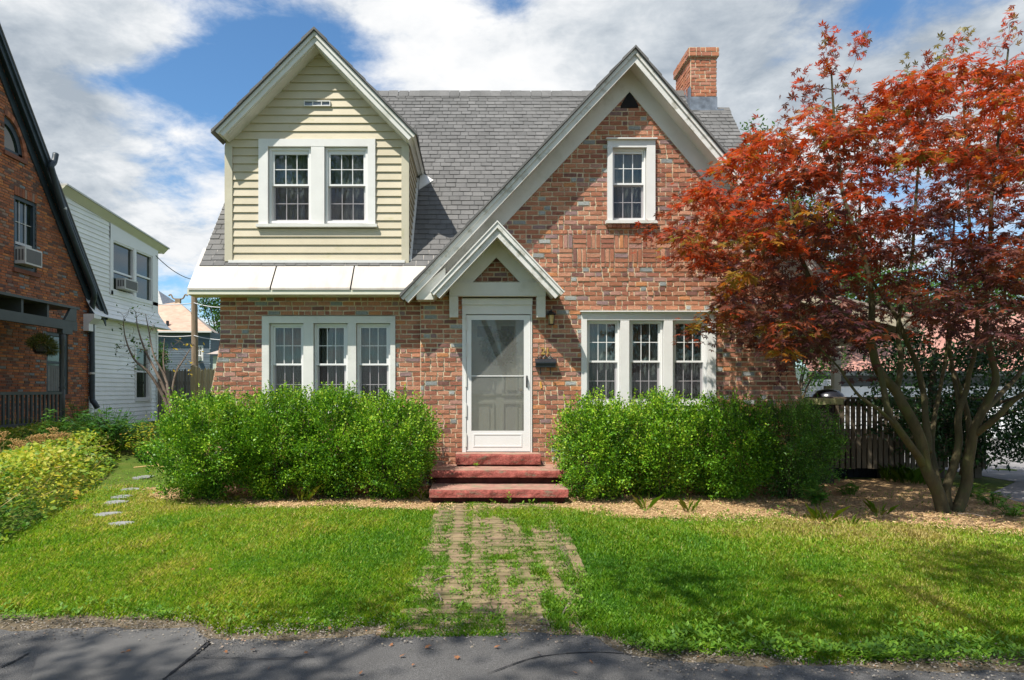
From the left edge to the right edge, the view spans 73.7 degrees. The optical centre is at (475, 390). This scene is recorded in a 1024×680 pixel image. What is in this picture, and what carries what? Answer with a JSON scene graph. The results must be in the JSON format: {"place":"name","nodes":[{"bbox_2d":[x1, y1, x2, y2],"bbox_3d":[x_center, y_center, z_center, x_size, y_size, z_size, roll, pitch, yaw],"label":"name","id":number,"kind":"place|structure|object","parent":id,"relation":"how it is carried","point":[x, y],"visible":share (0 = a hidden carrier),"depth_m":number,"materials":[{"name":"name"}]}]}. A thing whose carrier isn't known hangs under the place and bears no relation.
{"place":"outdoors","nodes":[
{"label":"outdoors","id":0,"kind":"place"},
{"bbox_2d":[158,291,198,317],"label":"turret house","id":1,"kind":"structure","parent":0,"point":[163,298],"depth_m":62.11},
{"bbox_2d":[157,294,219,371],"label":"blue house","id":2,"kind":"structure","parent":0,"point":[176,319],"depth_m":44.29,"materials":[{"name":"blue siding"},{"name":"tan shingle"}]},
{"bbox_2d":[198,346,202,360],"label":"window","id":3,"kind":"structure","parent":2,"relation":"in","point":[199,347],"depth_m":44.30,"materials":[{"name":"white paint"}]},
{"bbox_2d":[376,503,604,635],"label":"walkway","id":4,"kind":"structure","parent":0,"point":[458,537],"depth_m":5.57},
{"bbox_2d":[435,575,454,580],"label":"twig","id":5,"kind":"object","parent":4,"relation":"on","point":[444,576],"visible":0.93,"depth_m":5.30,"materials":[{"name":"brown wood"}]},
{"bbox_2d":[0,627,1023,679],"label":"road","id":6,"kind":"structure","parent":0,"point":[481,659],"depth_m":3.70,"materials":[{"name":"grey asphalt"}]},
{"bbox_2d":[30,627,205,679],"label":"asphalt patch","id":7,"kind":"object","parent":6,"relation":"on","point":[160,656],"visible":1,"depth_m":3.80,"materials":[{"name":"grey asphalt"}]},
{"bbox_2d":[0,640,644,678],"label":"road crack","id":8,"kind":"object","parent":6,"relation":"on","point":[190,657],"visible":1,"depth_m":3.77,"materials":[{"name":"black asphalt"}]},
{"bbox_2d":[0,421,1023,665],"bbox_3d":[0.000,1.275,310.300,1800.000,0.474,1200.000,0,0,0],"label":"ground","id":9,"kind":"structure","parent":0,"point":[996,484],"depth_m":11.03,"materials":[{"name":"green plant"}]},
{"bbox_2d":[0,431,10,453],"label":"dried flower","id":10,"kind":"object","parent":9,"relation":"on","point":[3,436],"visible":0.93,"depth_m":11.94,"materials":[{"name":"brown plant"}]},
{"bbox_2d":[7,438,27,449],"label":"dried flower","id":11,"kind":"object","parent":9,"relation":"on","point":[18,444],"visible":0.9,"depth_m":11.68,"materials":[{"name":"brown plant"}]},
{"bbox_2d":[25,434,46,464],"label":"dried flower","id":12,"kind":"object","parent":9,"relation":"on","point":[33,439],"visible":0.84,"depth_m":12.16,"materials":[{"name":"brown plant"}]},
{"bbox_2d":[34,427,60,467],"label":"dried flower","id":13,"kind":"object","parent":9,"relation":"on","point":[49,436],"visible":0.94,"depth_m":12.19,"materials":[{"name":"brown plant"}]},
{"bbox_2d":[37,408,68,438],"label":"peony plant","id":14,"kind":"object","parent":9,"relation":"on","point":[50,422],"visible":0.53,"depth_m":13.49,"materials":[{"name":"green plant"}]},
{"bbox_2d":[52,432,74,444],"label":"dried flower","id":15,"kind":"object","parent":9,"relation":"on","point":[62,433],"visible":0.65,"depth_m":12.56,"materials":[{"name":"brown plant"}]},
{"bbox_2d":[0,408,152,541],"bbox_3d":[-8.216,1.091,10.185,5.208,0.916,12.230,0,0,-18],"label":"flower bed","id":16,"kind":"object","parent":9,"relation":"on","point":[22,459],"visible":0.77,"depth_m":9.92,"materials":[{"name":"green plant"}]},
{"bbox_2d":[61,398,93,424],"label":"peony plant","id":17,"kind":"object","parent":9,"relation":"on","point":[75,416],"visible":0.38,"depth_m":15.71,"materials":[{"name":"green plant"}]},
{"bbox_2d":[0,24,170,438],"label":"gabled house","id":18,"kind":"structure","parent":9,"relation":"on","point":[69,295],"depth_m":17.94,"materials":[{"name":"brick"}]},
{"bbox_2d":[4,116,21,157],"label":"attic window","id":19,"kind":"structure","parent":18,"relation":"in","point":[12,144],"depth_m":16.24,"materials":[{"name":"grey glass"}]},
{"bbox_2d":[14,195,35,272],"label":"window","id":20,"kind":"structure","parent":18,"relation":"in","point":[24,210],"depth_m":16.77,"materials":[{"name":"glass"}]},
{"bbox_2d":[14,246,41,267],"bbox_3d":[-10.902,-3.238,16.623,0.296,0.404,0.642,0,0,0],"label":"air conditioner","id":21,"kind":"object","parent":18,"relation":"attached to","point":[25,256],"visible":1,"depth_m":16.42,"materials":[{"name":"white metal"}]},
{"bbox_2d":[24,326,60,357],"bbox_3d":[-9.952,-1.122,15.717,0.711,0.772,1.077,0,0,0],"label":"hanging basket","id":22,"kind":"object","parent":18,"relation":"hanging from","point":[43,347],"visible":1,"depth_m":15.55,"materials":[{"name":"green plant"}]},
{"bbox_2d":[46,331,66,393],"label":"window","id":23,"kind":"structure","parent":18,"relation":"in","point":[53,364],"depth_m":17.99,"materials":[{"name":"glass"}]},
{"bbox_2d":[113,241,133,295],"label":"window","id":24,"kind":"structure","parent":18,"relation":"in","point":[123,256],"depth_m":21.46,"materials":[{"name":"white plastic"}]},
{"bbox_2d":[116,278,137,291],"bbox_3d":[-10.922,-3.293,21.398,0.296,0.337,0.784,0,0,0],"label":"air conditioner","id":25,"kind":"object","parent":18,"relation":"attached to","point":[126,284],"visible":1,"depth_m":21.16,"materials":[{"name":"white metal"}]},
{"bbox_2d":[137,347,148,398],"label":"window","id":26,"kind":"structure","parent":18,"relation":"in","point":[142,377],"depth_m":22.77,"materials":[{"name":"glass"}]},
{"bbox_2d":[136,251,151,300],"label":"window","id":27,"kind":"structure","parent":18,"relation":"in","point":[143,261],"depth_m":22.85,"materials":[{"name":"glass"}]},
{"bbox_2d":[156,256,189,278],"bbox_3d":[-10.857,-4.417,24.738,0.025,0.469,2.542,0,0,6],"label":"overhead cable","id":28,"kind":"object","parent":18,"relation":"attached to","point":[171,269],"visible":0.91,"depth_m":24.43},
{"bbox_2d":[42,404,161,451],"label":"peony plant","id":29,"kind":"object","parent":9,"relation":"on","point":[118,430],"visible":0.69,"depth_m":14.14,"materials":[{"name":"green plant"}]},
{"bbox_2d":[96,512,122,516],"bbox_3d":[-4.406,1.508,8.193,0.388,0.038,0.343,0,0,0],"label":"stepping stone","id":30,"kind":"object","parent":9,"relation":"on","point":[106,513],"visible":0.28,"depth_m":8.23,"materials":[{"name":"grey stone"}]},
{"bbox_2d":[104,500,127,504],"bbox_3d":[-4.749,1.494,9.004,0.296,0.038,0.322,0,0,0],"label":"stepping stone","id":31,"kind":"object","parent":9,"relation":"on","point":[117,501],"visible":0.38,"depth_m":9.04,"materials":[{"name":"grey stone"}]},
{"bbox_2d":[110,495,131,498],"bbox_3d":[-4.896,1.489,9.449,0.255,0.038,0.297,0,0,0],"label":"stepping stone","id":32,"kind":"object","parent":9,"relation":"on","point":[117,497],"visible":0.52,"depth_m":9.43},
{"bbox_2d":[110,521,132,526],"bbox_3d":[-3.932,1.501,7.561,0.336,0.038,0.311,0,0,0],"label":"stepping stone","id":33,"kind":"object","parent":9,"relation":"on","point":[120,522],"visible":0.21,"depth_m":7.64,"materials":[{"name":"grey stone"}]},
{"bbox_2d":[132,475,154,479],"bbox_3d":[-5.687,1.502,11.683,0.291,0.038,0.453,0,0,0],"label":"stepping stone","id":34,"kind":"object","parent":9,"relation":"on","point":[144,477],"visible":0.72,"depth_m":11.58,"materials":[{"name":"grey stone"}]},
{"bbox_2d":[116,413,172,462],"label":"yellow plant","id":35,"kind":"object","parent":9,"relation":"on","point":[141,439],"visible":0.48,"depth_m":13.55,"materials":[{"name":"green plant"}]},
{"bbox_2d":[112,304,204,416],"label":"bare shrub","id":36,"kind":"object","parent":9,"relation":"on","point":[165,393],"visible":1,"depth_m":16.88,"materials":[{"name":"brown plant"}]},
{"bbox_2d":[158,340,174,370],"bbox_3d":[-12.175,-0.435,26.343,0.945,3.062,1.139,0,0,0],"label":"narrow evergreen","id":37,"kind":"object","parent":9,"relation":"on","point":[160,356],"visible":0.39,"depth_m":26.29,"materials":[{"name":"green plant"}]},
{"bbox_2d":[157,368,189,420],"bbox_3d":[-10.215,0.224,23.330,1.288,1.952,0.060,0,0,0],"label":"picket fence","id":38,"kind":"object","parent":9,"relation":"on","point":[182,379],"visible":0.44,"depth_m":23.30,"materials":[{"name":"brown wood"}]},
{"bbox_2d":[190,365,197,401],"bbox_3d":[-9.396,0.226,22.780,0.186,2.148,0.180,0,0,0],"label":"fence post","id":39,"kind":"object","parent":9,"relation":"on","point":[193,380],"visible":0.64,"depth_m":22.70,"materials":[{"name":"brown wood"}]},
{"bbox_2d":[191,296,198,398],"bbox_3d":[-10.809,-1.303,26.300,0.302,5.208,0.280,0,0,0],"label":"utility pole","id":40,"kind":"object","parent":9,"relation":"on","point":[194,325],"visible":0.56,"depth_m":26.21,"materials":[{"name":"brown wood"}]},
{"bbox_2d":[158,303,190,304],"bbox_3d":[-11.500,-3.321,26.198,1.282,0.119,0.033,0,0,-9],"label":"overhead cable","id":41,"kind":"object","parent":40,"relation":"attached to","point":[174,304],"visible":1,"depth_m":26.18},
{"bbox_2d":[158,335,190,336],"bbox_3d":[-11.501,-2.080,26.198,1.281,0.082,0.033,0,0,-9],"label":"overhead cable","id":42,"kind":"object","parent":40,"relation":"attached to","point":[174,336],"visible":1,"depth_m":26.18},
{"bbox_2d":[190,298,219,333],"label":"distant tree","id":43,"kind":"object","parent":9,"relation":"on","point":[215,311],"visible":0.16,"depth_m":53.89,"materials":[{"name":"green plant"}]},
{"bbox_2d":[198,367,214,421],"bbox_3d":[-8.919,0.215,22.930,0.788,1.969,0.060,0,0,0],"label":"picket fence","id":44,"kind":"object","parent":9,"relation":"on","point":[205,378],"visible":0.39,"depth_m":22.90,"materials":[{"name":"brown wood"}]},
{"bbox_2d":[208,351,217,368],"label":"shed","id":45,"kind":"structure","parent":9,"relation":"on","point":[214,360],"depth_m":30.30,"materials":[{"name":"green paint"}]},
{"bbox_2d":[429,452,568,502],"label":"front steps","id":46,"kind":"structure","parent":9,"relation":"on","point":[519,476],"depth_m":9.47,"materials":[{"name":"red paint"}]},
{"bbox_2d":[0,469,1023,665],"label":"weeds","id":47,"kind":"object","parent":9,"relation":"on","point":[869,649],"visible":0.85,"depth_m":4.13,"materials":[{"name":"green plant"}]},
{"bbox_2d":[0,612,1023,672],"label":"dirt edge","id":48,"kind":"object","parent":9,"relation":"on","point":[900,666],"visible":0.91,"depth_m":4.09,"materials":[{"name":"brown soil"}]},
{"bbox_2d":[0,606,1023,679],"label":"road grit","id":49,"kind":"object","parent":48,"relation":"on","point":[579,633],"visible":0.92,"depth_m":4.06,"materials":[{"name":"grey gravel"}]},
{"bbox_2d":[187,27,920,488],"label":"brick house","id":50,"kind":"structure","parent":9,"relation":"on","point":[365,237],"depth_m":10.35,"materials":[{"name":"brick"}]},
{"bbox_2d":[271,324,302,408],"bbox_3d":[-2.879,-0.366,10.542,0.507,1.298,0.204,0,0,0],"label":"window","id":51,"kind":"structure","parent":50,"relation":"in","point":[281,345],"depth_m":10.60,"materials":[{"name":"glass"}]},
{"bbox_2d":[269,148,310,223],"bbox_3d":[-2.822,-3.123,10.497,0.646,1.153,0.184,0,0,0],"label":"window","id":52,"kind":"structure","parent":50,"relation":"in","point":[289,176],"depth_m":10.56,"materials":[{"name":"glass"}]},
{"bbox_2d":[315,324,347,406],"bbox_3d":[-2.203,-0.366,10.542,0.511,1.298,0.204,0,0,0],"label":"window","id":53,"kind":"structure","parent":50,"relation":"in","point":[324,345],"depth_m":10.60,"materials":[{"name":"white plastic"}]},
{"bbox_2d":[325,148,367,223],"bbox_3d":[-1.963,-3.123,10.497,0.649,1.153,0.184,0,0,0],"label":"window","id":54,"kind":"structure","parent":50,"relation":"in","point":[346,177],"depth_m":10.56,"materials":[{"name":"white plastic"}]},
{"bbox_2d":[357,324,389,408],"bbox_3d":[-1.554,-0.366,10.532,0.511,1.298,0.184,0,0,0],"label":"window","id":55,"kind":"structure","parent":50,"relation":"in","point":[373,340],"depth_m":10.60,"materials":[{"name":"white plastic"}]},
{"bbox_2d":[465,315,529,450],"bbox_3d":[0.340,-0.105,10.281,0.981,2.054,0.089,0,0,0],"label":"storm door","id":56,"kind":"structure","parent":50,"relation":"in","point":[474,440],"depth_m":10.28,"materials":[{"name":"white plastic"}]},
{"bbox_2d":[471,320,523,430],"bbox_3d":[0.345,-0.075,10.412,0.890,2.010,0.117,0,0,0],"label":"front door","id":57,"kind":"structure","parent":50,"relation":"in","point":[497,402],"depth_m":10.43,"materials":[{"name":"paint"}]},
{"bbox_2d":[478,330,517,368],"bbox_3d":[0.350,-0.633,10.371,0.616,0.613,0.190,0,0,0],"label":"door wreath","id":58,"kind":"object","parent":57,"relation":"attached to","point":[506,338],"depth_m":10.36,"materials":[{"name":"grey plant"}]},
{"bbox_2d":[535,356,555,373],"bbox_3d":[1.056,-0.380,10.233,0.312,0.286,0.110,0,0,0],"label":"mailbox","id":59,"kind":"object","parent":50,"relation":"attached to","point":[548,362],"visible":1,"depth_m":10.20,"materials":[{"name":"metal"}]},
{"bbox_2d":[546,309,556,324],"bbox_3d":[1.133,-1.094,10.212,0.157,0.235,0.182,0,0,-22],"label":"wall lantern","id":60,"kind":"object","parent":50,"relation":"attached to","point":[551,314],"depth_m":10.16,"materials":[{"name":"black metal"}]},
{"bbox_2d":[587,321,618,404],"bbox_3d":[1.932,-0.409,10.412,0.499,1.280,0.184,0,0,0],"label":"window","id":61,"kind":"structure","parent":50,"relation":"in","point":[602,336],"depth_m":10.48,"materials":[{"name":"white plastic"}]},
{"bbox_2d":[613,149,644,219],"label":"window","id":62,"kind":"structure","parent":50,"relation":"in","point":[628,164],"depth_m":10.47,"materials":[{"name":"glass"}]},
{"bbox_2d":[629,321,661,404],"bbox_3d":[2.578,-0.409,10.422,0.512,1.280,0.204,0,0,0],"label":"window","id":63,"kind":"structure","parent":50,"relation":"in","point":[652,330],"depth_m":10.49,"materials":[{"name":"glass"}]},
{"bbox_2d":[673,321,705,404],"bbox_3d":[3.234,-0.409,10.422,0.512,1.280,0.204,0,0,0],"label":"window","id":64,"kind":"structure","parent":50,"relation":"in","point":[697,367],"depth_m":10.48,"materials":[{"name":"white plastic"}]},
{"bbox_2d":[798,380,830,397],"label":"block wall","id":65,"kind":"structure","parent":9,"relation":"on","point":[818,387],"depth_m":19.29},
{"bbox_2d":[790,345,850,396],"bbox_3d":[8.770,-0.272,18.431,3.372,3.652,2.611,0,0,0],"label":"backyard tree","id":66,"kind":"object","parent":9,"relation":"on","point":[801,382],"visible":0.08,"depth_m":18.29,"materials":[{"name":"green plant"}]},
{"bbox_2d":[740,108,931,307],"bbox_3d":[10.497,-3.539,21.796,7.929,10.191,5.198,0,0,-19],"label":"backyard tree","id":67,"kind":"object","parent":9,"relation":"on","point":[809,203],"visible":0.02,"depth_m":20.89,"materials":[{"name":"green plant"}]},
{"bbox_2d":[822,513,860,524],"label":"grass tuft","id":68,"kind":"object","parent":9,"relation":"on","point":[853,519],"visible":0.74,"depth_m":7.54,"materials":[{"name":"green plant"}]},
{"bbox_2d":[832,252,974,311],"bbox_3d":[15.600,-2.016,27.193,8.497,7.140,6.468,0,0,0],"label":"backyard tree","id":69,"kind":"object","parent":9,"relation":"on","point":[888,270],"visible":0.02,"depth_m":25.83,"materials":[{"name":"green plant"}]},
{"bbox_2d":[795,312,1023,437],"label":"garage","id":70,"kind":"structure","parent":9,"relation":"on","point":[847,390],"depth_m":21.29,"materials":[{"name":"white"}]},
{"bbox_2d":[833,292,1023,477],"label":"shade tree","id":71,"kind":"object","parent":9,"relation":"on","point":[1013,437],"visible":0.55,"depth_m":11.06,"materials":[{"name":"green plant"}]},
{"bbox_2d":[906,262,1023,311],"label":"backyard tree","id":72,"kind":"object","parent":9,"relation":"on","point":[997,292],"visible":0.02,"depth_m":28.86,"materials":[{"name":"green plant"}]},
{"bbox_2d":[0,0,1023,367],"label":"sky","id":73,"kind":"structure","parent":0,"point":[129,96],"materials":[{"name":"blue"}]},
{"bbox_2d":[141,478,1023,535],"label":"mulch ground","id":74,"kind":"structure","parent":0,"point":[871,486],"depth_m":9.00,"materials":[{"name":"brown wood"}]},
{"bbox_2d":[128,383,265,501],"bbox_3d":[-3.630,0.714,9.323,1.732,1.638,1.949,0,0,0],"label":"boxwood shrub","id":75,"kind":"object","parent":74,"relation":"on","point":[213,479],"visible":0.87,"depth_m":8.92,"materials":[{"name":"green plant"}]},
{"bbox_2d":[218,495,239,501],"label":"grass tuft","id":76,"kind":"object","parent":74,"relation":"on","point":[224,499],"visible":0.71,"depth_m":9.18,"materials":[{"name":"green plant"}]},
{"bbox_2d":[226,380,331,501],"bbox_3d":[-2.696,0.694,9.472,1.562,1.686,1.632,0,0,0],"label":"boxwood shrub","id":77,"kind":"object","parent":74,"relation":"on","point":[279,481],"visible":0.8,"depth_m":9.14,"materials":[{"name":"green plant"}]},
{"bbox_2d":[290,483,321,500],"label":"grass tuft","id":78,"kind":"object","parent":74,"relation":"on","point":[307,494],"visible":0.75,"depth_m":9.16,"materials":[{"name":"green plant"}]},
{"bbox_2d":[277,380,384,497],"bbox_3d":[-1.897,0.692,9.474,1.532,1.662,1.646,0,0,0],"label":"boxwood shrub","id":79,"kind":"object","parent":74,"relation":"on","point":[334,475],"visible":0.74,"depth_m":9.13,"materials":[{"name":"green plant"}]},
{"bbox_2d":[342,386,447,499],"bbox_3d":[-1.111,0.712,9.362,1.461,1.605,1.842,0,0,0],"label":"boxwood shrub","id":80,"kind":"object","parent":74,"relation":"on","point":[413,459],"visible":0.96,"depth_m":9.11,"materials":[{"name":"green plant"}]},
{"bbox_2d":[402,485,428,499],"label":"grass tuft","id":81,"kind":"object","parent":74,"relation":"on","point":[417,495],"visible":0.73,"depth_m":9.22,"materials":[{"name":"green plant"}]},
{"bbox_2d":[539,385,650,500],"bbox_3d":[1.627,0.725,9.415,1.463,1.601,1.779,0,0,0],"label":"boxwood shrub","id":82,"kind":"object","parent":74,"relation":"on","point":[598,428],"visible":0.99,"depth_m":9.10,"materials":[{"name":"green plant"}]},
{"bbox_2d":[630,493,663,508],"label":"grass tuft","id":83,"kind":"object","parent":74,"relation":"on","point":[637,501],"visible":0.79,"depth_m":8.51,"materials":[{"name":"green plant"}]},
{"bbox_2d":[611,385,721,499],"bbox_3d":[2.598,0.717,9.457,1.534,1.598,1.676,0,0,0],"label":"boxwood shrub","id":84,"kind":"object","parent":74,"relation":"on","point":[660,425],"visible":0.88,"depth_m":9.12,"materials":[{"name":"green plant"}]},
{"bbox_2d":[677,497,701,512],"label":"grass tuft","id":85,"kind":"object","parent":74,"relation":"on","point":[682,503],"visible":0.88,"depth_m":8.37,"materials":[{"name":"green plant"}]},
{"bbox_2d":[672,387,784,503],"bbox_3d":[3.448,0.741,9.480,1.500,1.570,1.609,0,0,0],"label":"boxwood shrub","id":86,"kind":"object","parent":74,"relation":"on","point":[723,477],"visible":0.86,"depth_m":9.15,"materials":[{"name":"green plant"}]},
{"bbox_2d":[736,392,852,498],"bbox_3d":[4.468,0.780,9.473,1.454,1.516,1.637,0,0,0],"label":"yew shrub","id":87,"kind":"object","parent":74,"relation":"on","point":[803,466],"visible":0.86,"depth_m":9.23,"materials":[{"name":"green plant"}]},
{"bbox_2d":[799,488,828,506],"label":"broadleaf weed","id":88,"kind":"object","parent":74,"relation":"on","point":[819,498],"visible":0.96,"depth_m":8.73,"materials":[{"name":"green plant"}]},
{"bbox_2d":[801,398,842,483],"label":"brick pier","id":89,"kind":"structure","parent":74,"relation":"on","point":[835,401],"depth_m":10.90,"materials":[{"name":"brick"}]},
{"bbox_2d":[631,5,1023,512],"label":"japanese maple","id":90,"kind":"object","parent":74,"relation":"on","point":[931,93],"visible":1,"depth_m":7.66,"materials":[{"name":"red plant"}]},
{"bbox_2d":[805,503,851,520],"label":"grass tuft","id":91,"kind":"object","parent":74,"relation":"on","point":[815,513],"visible":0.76,"depth_m":7.67,"materials":[{"name":"green plant"}]},
{"bbox_2d":[833,480,861,494],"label":"broadleaf weed","id":92,"kind":"object","parent":74,"relation":"on","point":[850,490],"visible":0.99,"depth_m":9.71,"materials":[{"name":"green plant"}]},
{"bbox_2d":[863,498,899,514],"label":"grass tuft","id":93,"kind":"object","parent":74,"relation":"on","point":[873,509],"visible":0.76,"depth_m":8.14,"materials":[{"name":"green plant"}]},
{"bbox_2d":[805,397,985,477],"bbox_3d":[7.116,0.807,13.175,3.010,1.387,3.450,0,0,0],"label":"fence","id":94,"kind":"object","parent":74,"relation":"on","point":[870,453],"depth_m":11.50,"materials":[{"name":"brown wood"}]},
{"bbox_2d":[811,386,844,436],"bbox_3d":[6.307,0.439,12.200,0.570,1.028,0.570,0,0,0],"label":"kettle grill","id":95,"kind":"object","parent":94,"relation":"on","point":[827,391],"visible":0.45,"depth_m":12.04,"materials":[{"name":"metal"}]},
{"bbox_2d":[877,462,919,482],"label":"grass tuft","id":96,"kind":"object","parent":74,"relation":"on","point":[884,472],"visible":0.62,"depth_m":11.19,"materials":[{"name":"green plant"}]},
{"bbox_2d":[888,464,943,484],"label":"grass tuft","id":97,"kind":"object","parent":74,"relation":"on","point":[917,478],"visible":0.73,"depth_m":10.90,"materials":[{"name":"green plant"}]},
{"bbox_2d":[954,482,990,496],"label":"broadleaf weed","id":98,"kind":"object","parent":74,"relation":"on","point":[980,491],"visible":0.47,"depth_m":9.54,"materials":[{"name":"green plant"}]},
{"bbox_2d":[958,513,988,517],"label":"twig","id":99,"kind":"object","parent":74,"relation":"on","point":[973,514],"visible":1,"depth_m":7.95,"materials":[{"name":"brown wood"}]},
{"bbox_2d":[975,491,1010,505],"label":"broadleaf weed","id":100,"kind":"object","parent":74,"relation":"on","point":[993,498],"visible":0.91,"depth_m":8.85,"materials":[{"name":"green plant"}]},
{"bbox_2d":[991,498,1023,516],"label":"broadleaf weed","id":101,"kind":"object","parent":74,"relation":"on","point":[1013,509],"visible":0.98,"depth_m":8.11,"materials":[{"name":"green plant"}]},
{"bbox_2d":[915,439,1023,501],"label":"driveway","id":102,"kind":"structure","parent":0,"point":[1015,489],"depth_m":11.91,"materials":[{"name":"grey asphalt"}]}
]}

